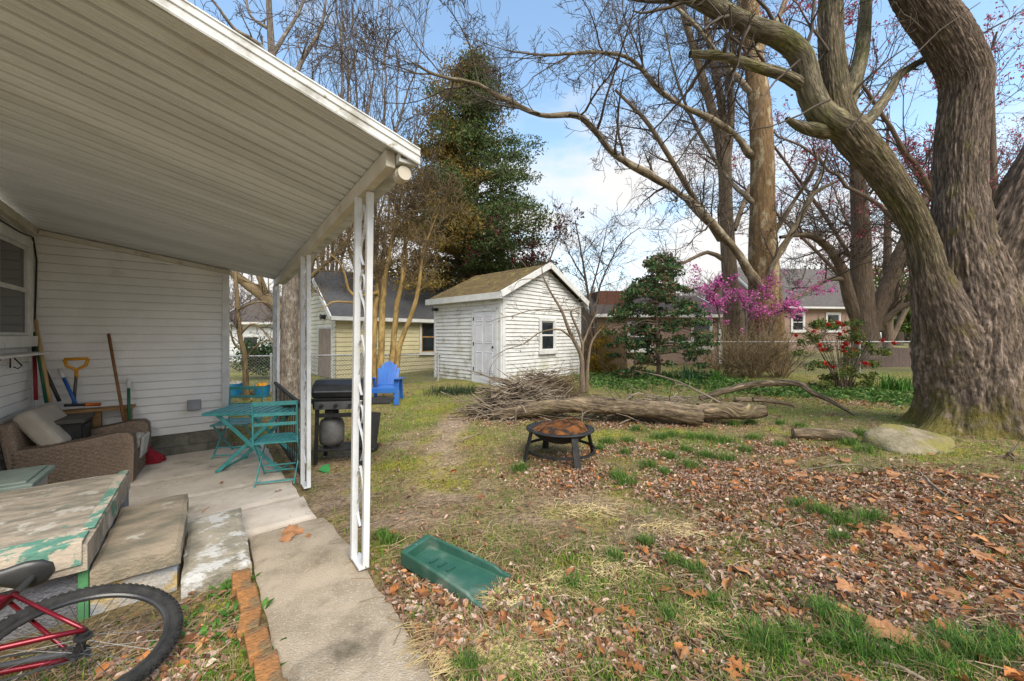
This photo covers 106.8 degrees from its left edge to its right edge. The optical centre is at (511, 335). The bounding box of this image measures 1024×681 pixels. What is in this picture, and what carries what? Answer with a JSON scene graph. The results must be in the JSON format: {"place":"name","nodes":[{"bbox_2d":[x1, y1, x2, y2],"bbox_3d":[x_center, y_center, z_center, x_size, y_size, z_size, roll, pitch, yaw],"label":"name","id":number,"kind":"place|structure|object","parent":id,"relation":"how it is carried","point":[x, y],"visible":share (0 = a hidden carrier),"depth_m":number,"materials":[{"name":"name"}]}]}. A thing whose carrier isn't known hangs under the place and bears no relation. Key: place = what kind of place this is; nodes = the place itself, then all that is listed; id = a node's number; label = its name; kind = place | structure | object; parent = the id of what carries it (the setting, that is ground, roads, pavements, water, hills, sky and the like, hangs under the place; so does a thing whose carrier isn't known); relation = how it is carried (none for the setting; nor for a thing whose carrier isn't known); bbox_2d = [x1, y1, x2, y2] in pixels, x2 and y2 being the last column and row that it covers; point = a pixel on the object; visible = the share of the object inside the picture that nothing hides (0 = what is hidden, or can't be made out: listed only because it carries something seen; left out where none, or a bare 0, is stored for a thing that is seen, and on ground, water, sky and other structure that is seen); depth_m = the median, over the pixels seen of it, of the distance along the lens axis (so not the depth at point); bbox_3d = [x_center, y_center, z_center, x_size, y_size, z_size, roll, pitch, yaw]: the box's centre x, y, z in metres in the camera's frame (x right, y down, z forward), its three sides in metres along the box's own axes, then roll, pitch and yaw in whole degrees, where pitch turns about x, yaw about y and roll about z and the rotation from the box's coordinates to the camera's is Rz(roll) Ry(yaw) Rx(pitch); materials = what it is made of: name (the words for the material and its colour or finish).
{"place":"outdoors","nodes":[
{"label":"outdoors","id":0,"kind":"place"},
{"bbox_2d":[0,465,55,491],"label":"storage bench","id":1,"kind":"object","parent":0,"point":[21,478],"visible":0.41,"depth_m":3.14,"materials":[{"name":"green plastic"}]},
{"bbox_2d":[130,444,272,486],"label":"patio","id":2,"kind":"structure","parent":0,"point":[173,467],"depth_m":4.75,"materials":[{"name":"concrete"}]},
{"bbox_2d":[32,412,94,445],"bbox_3d":[-5.071,1.266,4.208,0.581,0.708,0.480,0,0,-39],"label":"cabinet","id":3,"kind":"object","parent":2,"relation":"on","point":[76,426],"visible":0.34,"depth_m":4.19,"materials":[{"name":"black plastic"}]},
{"bbox_2d":[0,403,151,483],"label":"wicker armchair","id":4,"kind":"object","parent":2,"relation":"on","point":[114,448],"visible":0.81,"depth_m":3.96,"materials":[{"name":"wicker"}]},
{"bbox_2d":[62,404,135,426],"bbox_3d":[-5.078,1.252,4.649,0.660,0.734,0.200,0,0,-38],"label":"workbench","id":5,"kind":"object","parent":2,"relation":"on","point":[97,419],"visible":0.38,"depth_m":4.63,"materials":[{"name":"brown wood"}]},
{"bbox_2d":[62,357,89,403],"bbox_3d":[-5.175,0.537,4.512,0.222,0.558,0.055,0,0,-38],"label":"shovel","id":6,"kind":"object","parent":5,"relation":"on","point":[76,371],"visible":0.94,"depth_m":4.51,"materials":[{"name":"yellow plastic"}]},
{"bbox_2d":[145,446,165,464],"bbox_3d":[-4.564,1.510,4.827,0.262,0.220,0.197,0,0,-39],"label":"red bag","id":7,"kind":"object","parent":2,"relation":"on","point":[153,456],"visible":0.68,"depth_m":4.79,"materials":[{"name":"fabric"}]},
{"bbox_2d":[210,386,262,459],"bbox_3d":[-3.741,1.172,5.190,0.434,0.910,0.473,0,0,-8],"label":"folding chair","id":8,"kind":"object","parent":2,"relation":"on","point":[245,422],"visible":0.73,"depth_m":5.28,"materials":[{"name":"teal paint"}]},
{"bbox_2d":[129,462,285,505],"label":"patio","id":9,"kind":"structure","parent":0,"point":[199,485],"depth_m":4.12,"materials":[{"name":"concrete"}]},
{"bbox_2d":[202,404,299,472],"bbox_3d":[-3.140,1.255,4.740,0.968,0.727,0.630,0,0,-6],"label":"bistro table","id":10,"kind":"object","parent":9,"relation":"on","point":[233,410],"visible":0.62,"depth_m":4.52,"materials":[{"name":"teal paint"}]},
{"bbox_2d":[251,400,299,487],"bbox_3d":[-2.617,1.162,4.290,0.434,0.910,0.473,0,0,-18],"label":"folding chair","id":11,"kind":"object","parent":9,"relation":"on","point":[271,438],"visible":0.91,"depth_m":4.14,"materials":[{"name":"teal paint"}]},
{"bbox_2d":[188,478,299,521],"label":"patio","id":12,"kind":"structure","parent":0,"point":[247,497],"depth_m":3.75,"materials":[{"name":"concrete"}]},
{"bbox_2d":[184,496,315,552],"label":"patio","id":13,"kind":"structure","parent":0,"point":[269,517],"depth_m":3.38,"materials":[{"name":"concrete"}]},
{"bbox_2d":[0,342,1023,680],"bbox_3d":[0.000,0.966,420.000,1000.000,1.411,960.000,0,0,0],"label":"ground","id":14,"kind":"structure","parent":0,"point":[316,506],"depth_m":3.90,"materials":[{"name":"plant"}]},
{"bbox_2d":[0,559,183,680],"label":"bicycle","id":15,"kind":"object","parent":14,"relation":"on","point":[19,578],"visible":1,"depth_m":1.70,"materials":[{"name":"black rubber"}]},
{"bbox_2d":[0,200,230,470],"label":"house","id":16,"kind":"structure","parent":14,"relation":"on","point":[164,321],"depth_m":4.87,"materials":[{"name":"white plastic"}]},
{"bbox_2d":[0,223,37,348],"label":"window","id":17,"kind":"structure","parent":16,"relation":"in","point":[16,249],"depth_m":3.98,"materials":[{"name":"white paint"}]},
{"bbox_2d":[0,351,53,368],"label":"wall shelf","id":18,"kind":"object","parent":16,"relation":"attached to","point":[13,355],"depth_m":3.83,"materials":[{"name":"white paint"}]},
{"bbox_2d":[31,346,37,399],"bbox_3d":[-5.411,0.404,4.311,0.282,0.631,0.040,0,0,35],"label":"broom","id":19,"kind":"object","parent":16,"relation":"attached to","point":[35,379],"visible":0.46,"depth_m":4.29,"materials":[{"name":"red paint"}]},
{"bbox_2d":[33,323,48,402],"bbox_3d":[-5.385,0.295,4.331,0.318,0.930,0.040,0,0,19],"label":"rake","id":20,"kind":"object","parent":16,"relation":"attached to","point":[42,379],"visible":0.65,"depth_m":4.30,"materials":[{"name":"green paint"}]},
{"bbox_2d":[33,319,52,401],"bbox_3d":[-5.365,0.281,4.344,0.324,0.942,0.034,0,0,17],"label":"hoe","id":21,"kind":"object","parent":16,"relation":"attached to","point":[43,365],"visible":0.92,"depth_m":4.33,"materials":[{"name":"brown wood"}]},
{"bbox_2d":[58,368,77,403],"bbox_3d":[-5.218,0.600,4.464,0.326,0.426,0.042,0,0,16],"label":"broom","id":22,"kind":"object","parent":16,"relation":"attached to","point":[66,383],"visible":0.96,"depth_m":4.46,"materials":[{"name":"blue plastic"}]},
{"bbox_2d":[107,333,125,420],"bbox_3d":[-4.906,0.509,4.710,0.322,1.077,0.032,0,0,17],"label":"spade","id":23,"kind":"object","parent":16,"relation":"attached to","point":[116,377],"visible":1,"depth_m":4.70,"materials":[{"name":"brown wood"}]},
{"bbox_2d":[126,379,130,419],"bbox_3d":[-4.821,0.796,4.780,0.274,0.497,0.040,0,0,44],"label":"garden fork","id":24,"kind":"object","parent":16,"relation":"attached to","point":[128,384],"visible":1,"depth_m":4.77,"materials":[{"name":"green paint"}]},
{"bbox_2d":[0,0,420,570],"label":"porch awning","id":25,"kind":"object","parent":16,"relation":"attached to","point":[185,130],"visible":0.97,"depth_m":2.47,"materials":[{"name":"white metal"}]},
{"bbox_2d":[274,382,299,474],"bbox_3d":[-2.970,1.163,4.997,0.040,0.915,2.120,0,0,-39],"label":"iron railing","id":26,"kind":"object","parent":25,"relation":"attached to","point":[281,389],"visible":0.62,"depth_m":4.80,"materials":[{"name":"metal"}]},
{"bbox_2d":[0,470,251,643],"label":"concrete steps","id":27,"kind":"structure","parent":14,"relation":"on","point":[88,532],"depth_m":2.37,"materials":[{"name":"grey paint"}]},
{"bbox_2d":[178,614,235,655],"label":"weed","id":28,"kind":"object","parent":14,"relation":"on","point":[203,630],"visible":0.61,"depth_m":1.93,"materials":[{"name":"green plant"}]},
{"bbox_2d":[206,616,266,673],"bbox_3d":[-1.397,1.516,1.895,0.292,0.052,0.284,0,0,36],"label":"weed","id":29,"kind":"object","parent":14,"relation":"on","point":[225,639],"visible":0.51,"depth_m":1.89,"materials":[{"name":"green plant"}]},
{"bbox_2d":[206,596,273,627],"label":"weed","id":30,"kind":"object","parent":14,"relation":"on","point":[236,605],"visible":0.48,"depth_m":2.10,"materials":[{"name":"green plant"}]},
{"bbox_2d":[231,568,251,598],"bbox_3d":[-1.663,1.526,2.332,0.095,0.090,0.200,6,-4,-36],"label":"edging brick","id":31,"kind":"object","parent":14,"relation":"on","point":[241,577],"visible":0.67,"depth_m":2.32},
{"bbox_2d":[235,582,259,613],"bbox_3d":[-1.516,1.525,2.178,0.095,0.090,0.200,4,2,-42],"label":"edging brick","id":32,"kind":"object","parent":14,"relation":"on","point":[247,595],"visible":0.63,"depth_m":2.16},
{"bbox_2d":[236,603,261,640],"bbox_3d":[-1.386,1.528,2.010,0.095,0.090,0.200,-2,0,-30],"label":"edging brick","id":33,"kind":"object","parent":14,"relation":"on","point":[250,619],"visible":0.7,"depth_m":1.99,"materials":[{"name":"brick"}]},
{"bbox_2d":[230,297,272,361],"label":"white house","id":34,"kind":"structure","parent":14,"relation":"on","point":[253,319],"depth_m":21.86,"materials":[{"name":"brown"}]},
{"bbox_2d":[230,337,272,375],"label":"evergreen bush","id":35,"kind":"object","parent":14,"relation":"on","point":[265,350],"visible":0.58,"depth_m":12.75,"materials":[{"name":"green plant"}]},
{"bbox_2d":[230,271,280,399],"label":"crooked sapling","id":36,"kind":"object","parent":14,"relation":"on","point":[240,331],"visible":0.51,"depth_m":8.87,"materials":[{"name":"brown plant"}]},
{"bbox_2d":[244,624,272,670],"bbox_3d":[-1.239,1.523,1.856,0.095,0.090,0.200,-6,1,-40],"label":"edging brick","id":37,"kind":"object","parent":14,"relation":"on","point":[257,641],"visible":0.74,"depth_m":1.83,"materials":[{"name":"brick"}]},
{"bbox_2d":[253,648,282,680],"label":"edging brick","id":38,"kind":"object","parent":14,"relation":"on","point":[267,666],"visible":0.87,"depth_m":1.70,"materials":[{"name":"brick"}]},
{"bbox_2d":[195,0,349,400],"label":"oak tree","id":39,"kind":"object","parent":14,"relation":"on","point":[290,348],"visible":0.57,"depth_m":8.60,"materials":[{"name":"brown plant"}]},
{"bbox_2d":[230,205,381,375],"bbox_3d":[-8.301,-2.492,13.404,7.395,8.227,3.124,0,0,0],"label":"leaning tree","id":40,"kind":"object","parent":14,"relation":"on","point":[246,284],"visible":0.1,"depth_m":13.39,"materials":[{"name":"brown plant"}]},
{"bbox_2d":[230,352,439,391],"bbox_3d":[-4.884,1.087,10.496,5.695,1.265,0.125,0,0,-11],"label":"chain link fence","id":41,"kind":"object","parent":14,"relation":"on","point":[361,376],"visible":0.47,"depth_m":10.54,"materials":[{"name":"metal"}]},
{"bbox_2d":[281,378,394,464],"bbox_3d":[-2.248,1.100,5.006,1.300,1.060,0.552,0,0,-8],"label":"gas grill","id":42,"kind":"object","parent":14,"relation":"on","point":[332,394],"visible":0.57,"depth_m":4.82,"materials":[{"name":"black metal"}]},
{"bbox_2d":[319,409,344,447],"bbox_3d":[-2.360,1.209,4.980,0.304,0.470,0.304,0,0,0],"label":"gas bottle","id":43,"kind":"object","parent":42,"relation":"on","point":[331,432],"visible":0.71,"depth_m":4.87,"materials":[{"name":"grey paint"}]},
{"bbox_2d":[281,0,399,270],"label":"brushy tree","id":44,"kind":"object","parent":14,"relation":"on","point":[336,263],"visible":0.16,"depth_m":15.91,"materials":[{"name":"brown plant"}]},
{"bbox_2d":[249,517,441,680],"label":"walkway","id":45,"kind":"structure","parent":14,"relation":"on","point":[325,620],"depth_m":2.06,"materials":[{"name":"concrete"}]},
{"bbox_2d":[305,268,444,378],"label":"yellow garage","id":46,"kind":"structure","parent":14,"relation":"on","point":[331,328],"depth_m":14.40,"materials":[{"name":"wood"}]},
{"bbox_2d":[419,322,433,353],"bbox_3d":[-3.256,0.069,15.496,1.170,1.399,0.070,0,0,-43],"label":"window","id":47,"kind":"structure","parent":46,"relation":"in","point":[426,330],"depth_m":15.34,"materials":[{"name":"white wood"}]},
{"bbox_2d":[305,0,460,307],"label":"brushy tree","id":48,"kind":"object","parent":14,"relation":"on","point":[395,129],"visible":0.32,"depth_m":13.76,"materials":[{"name":"brown plant"}]},
{"bbox_2d":[371,361,404,404],"bbox_3d":[-2.810,1.033,8.410,0.784,0.903,0.726,0,0,-4],"label":"adirondack chair","id":49,"kind":"object","parent":14,"relation":"on","point":[389,381],"visible":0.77,"depth_m":8.62,"materials":[{"name":"blue plastic"}]},
{"bbox_2d":[305,156,472,387],"bbox_3d":[-3.123,-1.688,9.567,4.509,6.322,3.214,0,0,-25],"label":"crape myrtle","id":50,"kind":"object","parent":14,"relation":"on","point":[405,214],"visible":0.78,"depth_m":9.64,"materials":[{"name":"brown plant"}]},
{"bbox_2d":[401,534,510,608],"bbox_3d":[-0.371,1.429,2.354,0.668,0.090,0.309,4,4,31],"label":"splash block","id":51,"kind":"object","parent":14,"relation":"on","point":[446,565],"depth_m":2.36,"materials":[{"name":"green plastic"}]},
{"bbox_2d":[363,41,568,296],"bbox_3d":[-2.502,-5.699,18.204,10.071,15.591,11.475,0,0,0],"label":"cedar tree","id":52,"kind":"object","parent":14,"relation":"on","point":[469,144],"visible":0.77,"depth_m":16.68,"materials":[{"name":"green plant"}]},
{"bbox_2d":[425,262,588,385],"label":"garden shed","id":53,"kind":"structure","parent":14,"relation":"on","point":[467,336],"depth_m":11.06,"materials":[{"name":"wood"}]},
{"bbox_2d":[473,312,494,385],"bbox_3d":[-0.775,0.364,10.390,0.880,2.020,0.090,0,0,43],"label":"door","id":54,"kind":"structure","parent":53,"relation":"in","point":[484,332],"depth_m":10.37,"materials":[{"name":"white paint"}]},
{"bbox_2d":[538,318,557,353],"bbox_3d":[1.085,0.004,11.369,0.075,1.079,0.840,0,0,43],"label":"window","id":55,"kind":"structure","parent":53,"relation":"in","point":[547,339],"depth_m":11.36,"materials":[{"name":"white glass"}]},
{"bbox_2d":[440,368,580,422],"bbox_3d":[0.160,1.058,7.282,3.108,0.875,1.886,0,0,0],"label":"brush pile","id":56,"kind":"object","parent":14,"relation":"on","point":[517,392],"visible":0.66,"depth_m":7.01,"materials":[{"name":"brown plant"}]},
{"bbox_2d":[0,373,1023,680],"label":"twig litter","id":57,"kind":"object","parent":14,"relation":"on","point":[434,635],"visible":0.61,"depth_m":2.19,"materials":[{"name":"wood"}]},
{"bbox_2d":[10,371,1023,680],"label":"leaf litter","id":58,"kind":"object","parent":14,"relation":"on","point":[976,493],"visible":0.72,"depth_m":2.48,"materials":[{"name":"brown plant"}]},
{"bbox_2d":[463,203,584,268],"bbox_3d":[0.407,-1.760,15.394,4.896,7.041,3.117,0,0,0],"label":"red budded tree","id":59,"kind":"object","parent":14,"relation":"on","point":[535,245],"visible":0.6,"depth_m":15.15,"materials":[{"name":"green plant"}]},
{"bbox_2d":[479,363,599,398],"bbox_3d":[0.665,0.996,8.713,2.762,0.892,1.632,0,0,8],"label":"brush pile","id":60,"kind":"object","parent":14,"relation":"on","point":[562,386],"visible":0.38,"depth_m":8.60,"materials":[{"name":"brown plant"}]},
{"bbox_2d":[236,0,850,371],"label":"sycamore tree","id":61,"kind":"object","parent":14,"relation":"on","point":[764,255],"visible":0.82,"depth_m":11.99,"materials":[{"name":"brown plant"}]},
{"bbox_2d":[487,258,609,391],"bbox_3d":[0.950,-0.240,9.108,3.154,3.218,0.920,0,0,-13],"label":"dogwood tree","id":62,"kind":"object","parent":14,"relation":"on","point":[580,351],"visible":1,"depth_m":9.15,"materials":[{"name":"brown plant"}]},
{"bbox_2d":[523,417,595,469],"bbox_3d":[0.587,1.266,4.644,0.858,0.477,0.858,0,0,29],"label":"fire pit","id":63,"kind":"object","parent":14,"relation":"on","point":[560,431],"visible":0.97,"depth_m":4.42,"materials":[{"name":"black paint"}]},
{"bbox_2d":[230,262,905,310],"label":"woods","id":64,"kind":"object","parent":14,"relation":"on","point":[232,295],"visible":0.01,"depth_m":51.10,"materials":[{"name":"plant"}]},
{"bbox_2d":[130,390,1023,680],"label":"moss","id":65,"kind":"object","parent":14,"relation":"on","point":[546,514],"visible":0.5,"depth_m":3.11,"materials":[{"name":"green plant"}]},
{"bbox_2d":[491,397,703,425],"bbox_3d":[1.390,1.277,6.509,3.521,0.456,0.380,0,0,9],"label":"fallen log","id":66,"kind":"object","parent":14,"relation":"on","point":[680,412],"visible":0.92,"depth_m":6.39,"materials":[{"name":"wood"}]},
{"bbox_2d":[589,323,617,373],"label":"forsythia bush","id":67,"kind":"object","parent":14,"relation":"on","point":[597,341],"visible":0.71,"depth_m":12.89,"materials":[{"name":"brown plant"}]},
{"bbox_2d":[584,332,626,370],"bbox_3d":[3.391,0.753,13.706,1.659,1.770,0.061,0,0,-6],"label":"wooden fence","id":68,"kind":"object","parent":14,"relation":"on","point":[620,361],"visible":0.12,"depth_m":13.69,"materials":[{"name":"brown wood"}]},
{"bbox_2d":[390,495,822,680],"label":"dry straw","id":69,"kind":"object","parent":14,"relation":"on","point":[492,648],"visible":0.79,"depth_m":1.94,"materials":[{"name":"plant"}]},
{"bbox_2d":[547,177,684,371],"bbox_3d":[3.513,-1.949,13.056,4.397,7.081,2.959,0,0,26],"label":"thin bare tree","id":70,"kind":"object","parent":14,"relation":"on","point":[584,267],"visible":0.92,"depth_m":12.97,"materials":[{"name":"grey plant"}]},
{"bbox_2d":[581,291,722,363],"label":"brown house","id":71,"kind":"structure","parent":14,"relation":"on","point":[611,298],"depth_m":17.32,"materials":[{"name":"beige paint"}]},
{"bbox_2d":[539,379,779,425],"bbox_3d":[2.623,1.104,6.815,4.368,0.809,1.290,0,0,0],"label":"brush pile","id":72,"kind":"object","parent":14,"relation":"on","point":[675,398],"visible":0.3,"depth_m":6.70,"materials":[{"name":"brown plant"}]},
{"bbox_2d":[635,370,719,401],"bbox_3d":[3.013,0.993,7.366,0.578,0.490,1.729,0,0,-41],"label":"dead branch","id":73,"kind":"object","parent":72,"relation":"on","point":[694,389],"visible":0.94,"depth_m":7.23,"materials":[{"name":"wood"}]},
{"bbox_2d":[601,253,720,379],"bbox_3d":[4.420,-0.546,11.300,3.851,4.013,2.108,0,0,0],"label":"holly tree","id":74,"kind":"object","parent":14,"relation":"on","point":[650,285],"visible":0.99,"depth_m":10.98,"materials":[{"name":"green plant"}]},
{"bbox_2d":[672,362,707,380],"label":"iris clump","id":75,"kind":"object","parent":14,"relation":"on","point":[689,374],"visible":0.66,"depth_m":10.83,"materials":[{"name":"green plant"}]},
{"bbox_2d":[596,0,793,366],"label":"twin stem tree","id":76,"kind":"object","parent":14,"relation":"on","point":[727,259],"visible":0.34,"depth_m":15.22,"materials":[{"name":"brown plant"}]},
{"bbox_2d":[370,418,1023,680],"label":"grass tufts","id":77,"kind":"object","parent":14,"relation":"on","point":[960,643],"visible":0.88,"depth_m":1.88,"materials":[{"name":"plant"}]},
{"bbox_2d":[864,615,919,645],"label":"fallen leaf","id":78,"kind":"object","parent":77,"relation":"on","point":[889,626],"visible":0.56,"depth_m":1.86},
{"bbox_2d":[691,333,764,377],"bbox_3d":[6.434,0.609,11.559,2.150,1.465,2.256,0,0,0],"label":"bare shrub","id":79,"kind":"object","parent":14,"relation":"on","point":[730,373],"visible":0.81,"depth_m":11.38,"materials":[{"name":"brown plant"}]},
{"bbox_2d":[696,402,767,419],"bbox_3d":[3.692,1.264,6.391,1.099,0.289,0.293,0,0,5],"label":"fallen log","id":80,"kind":"object","parent":14,"relation":"on","point":[727,410],"visible":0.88,"depth_m":6.29,"materials":[{"name":"wood"}]},
{"bbox_2d":[722,661,743,680],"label":"fallen leaf","id":81,"kind":"object","parent":14,"relation":"on","point":[734,672],"visible":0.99,"depth_m":1.66,"materials":[{"name":"brown plant"}]},
{"bbox_2d":[562,367,912,407],"bbox_3d":[5.684,1.321,10.092,9.561,0.400,6.287,0,0,39],"label":"ground cover","id":82,"kind":"object","parent":14,"relation":"on","point":[875,394],"visible":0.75,"depth_m":9.55,"materials":[{"name":"green plant"}]},
{"bbox_2d":[679,311,828,378],"bbox_3d":[7.047,0.421,11.626,4.072,2.323,2.816,0,0,0],"label":"bare shrub","id":83,"kind":"object","parent":14,"relation":"on","point":[744,373],"visible":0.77,"depth_m":11.38,"materials":[{"name":"brown plant"}]},
{"bbox_2d":[686,261,837,373],"bbox_3d":[8.433,-0.431,12.989,4.866,4.243,1.302,0,0,0],"label":"redbud tree","id":84,"kind":"object","parent":14,"relation":"on","point":[789,303],"visible":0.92,"depth_m":12.87,"materials":[{"name":"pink plant"}]},
{"bbox_2d":[734,397,795,407],"bbox_3d":[4.599,1.208,6.954,1.006,0.161,0.166,0,0,10],"label":"fallen limb","id":85,"kind":"object","parent":14,"relation":"on","point":[757,399],"visible":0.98,"depth_m":6.96,"materials":[{"name":"wood"}]},
{"bbox_2d":[625,340,912,374],"bbox_3d":[11.621,0.818,12.717,16.172,1.405,0.086,0,0,-5],"label":"chain link fence","id":86,"kind":"object","parent":14,"relation":"on","point":[859,371],"visible":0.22,"depth_m":12.57,"materials":[{"name":"metal"}]},
{"bbox_2d":[718,315,833,378],"bbox_3d":[8.188,0.332,11.642,3.139,2.004,2.354,0,0,0],"label":"bare shrub","id":87,"kind":"object","parent":14,"relation":"on","point":[778,373],"visible":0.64,"depth_m":11.50,"materials":[{"name":"brown plant"}]},
{"bbox_2d":[704,267,850,350],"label":"gabled house","id":88,"kind":"structure","parent":14,"relation":"on","point":[827,306],"depth_m":27.73,"materials":[{"name":"brick"}]},
{"bbox_2d":[790,312,805,332],"bbox_3d":[20.496,-0.959,27.221,1.170,1.474,0.070,0,0,-7],"label":"window","id":89,"kind":"structure","parent":88,"relation":"in","point":[801,320],"depth_m":27.24,"materials":[{"name":"white glass"}]},
{"bbox_2d":[825,312,841,332],"bbox_3d":[23.325,-0.959,27.568,1.270,1.474,0.070,0,0,-7],"label":"window","id":90,"kind":"structure","parent":88,"relation":"in","point":[834,315],"depth_m":27.58,"materials":[{"name":"white glass"}]},
{"bbox_2d":[699,379,855,415],"bbox_3d":[4.999,1.135,7.440,2.450,0.532,0.796,0,0,24],"label":"fallen limb","id":91,"kind":"object","parent":14,"relation":"on","point":[768,383],"visible":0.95,"depth_m":7.54,"materials":[{"name":"wood"}]},
{"bbox_2d":[594,0,1023,441],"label":"maple tree","id":92,"kind":"object","parent":14,"relation":"on","point":[963,240],"visible":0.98,"depth_m":5.46,"materials":[{"name":"brown plant"}]},
{"bbox_2d":[791,428,857,440],"bbox_3d":[4.456,1.422,5.439,0.762,0.190,0.180,0,0,18],"label":"short log","id":93,"kind":"object","parent":14,"relation":"on","point":[817,433],"visible":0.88,"depth_m":5.39,"materials":[{"name":"wood"}]},
{"bbox_2d":[791,318,897,390],"bbox_3d":[8.218,0.510,9.601,3.078,1.976,1.312,0,0,0],"label":"quince bush","id":94,"kind":"object","parent":14,"relation":"on","point":[846,370],"visible":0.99,"depth_m":9.47,"materials":[{"name":"green plant"}]},
{"bbox_2d":[670,0,1023,347],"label":"red maple","id":95,"kind":"object","parent":14,"relation":"on","point":[890,331],"visible":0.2,"depth_m":18.61,"materials":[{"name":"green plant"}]},
{"bbox_2d":[717,21,1002,358],"bbox_3d":[12.562,-5.067,14.229,11.264,11.919,5.843,0,0,-19],"label":"bare tree","id":96,"kind":"object","parent":14,"relation":"on","point":[862,299],"visible":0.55,"depth_m":14.68,"materials":[{"name":"brown plant"}]},
{"bbox_2d":[844,347,910,366],"bbox_3d":[15.455,1.039,15.598,3.892,1.120,0.025,0,0,-3],"label":"board fence","id":97,"kind":"object","parent":14,"relation":"on","point":[893,362],"visible":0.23,"depth_m":15.60,"materials":[{"name":"grey wood"}]},
{"bbox_2d":[733,0,1023,283],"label":"red maple","id":98,"kind":"object","parent":14,"relation":"on","point":[905,154],"visible":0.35,"depth_m":11.84,"materials":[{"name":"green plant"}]},
{"bbox_2d":[873,264,908,345],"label":"distant tree","id":99,"kind":"object","parent":14,"relation":"on","point":[900,336],"visible":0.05,"depth_m":33.95,"materials":[{"name":"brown plant"}]},
{"bbox_2d":[871,370,913,391],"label":"daylily clump","id":100,"kind":"object","parent":14,"relation":"on","point":[903,386],"visible":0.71,"depth_m":9.40,"materials":[{"name":"green plant"}]},
{"bbox_2d":[893,307,911,347],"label":"distant tree","id":101,"kind":"object","parent":14,"relation":"on","point":[906,328],"visible":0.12,"depth_m":23.43,"materials":[{"name":"green plant"}]},
{"bbox_2d":[862,424,955,455],"bbox_3d":[5.354,1.413,5.072,1.277,0.305,0.862,0,0,-8],"label":"flat rock","id":102,"kind":"object","parent":14,"relation":"on","point":[897,438],"visible":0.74,"depth_m":4.96,"materials":[{"name":"stone"}]},
{"bbox_2d":[935,586,963,602],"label":"fallen leaf","id":103,"kind":"object","parent":14,"relation":"on","point":[953,591],"visible":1,"depth_m":2.13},
{"bbox_2d":[187,0,1023,307],"label":"sky","id":104,"kind":"structure","parent":0,"point":[566,173],"materials":[{"name":"blue"}]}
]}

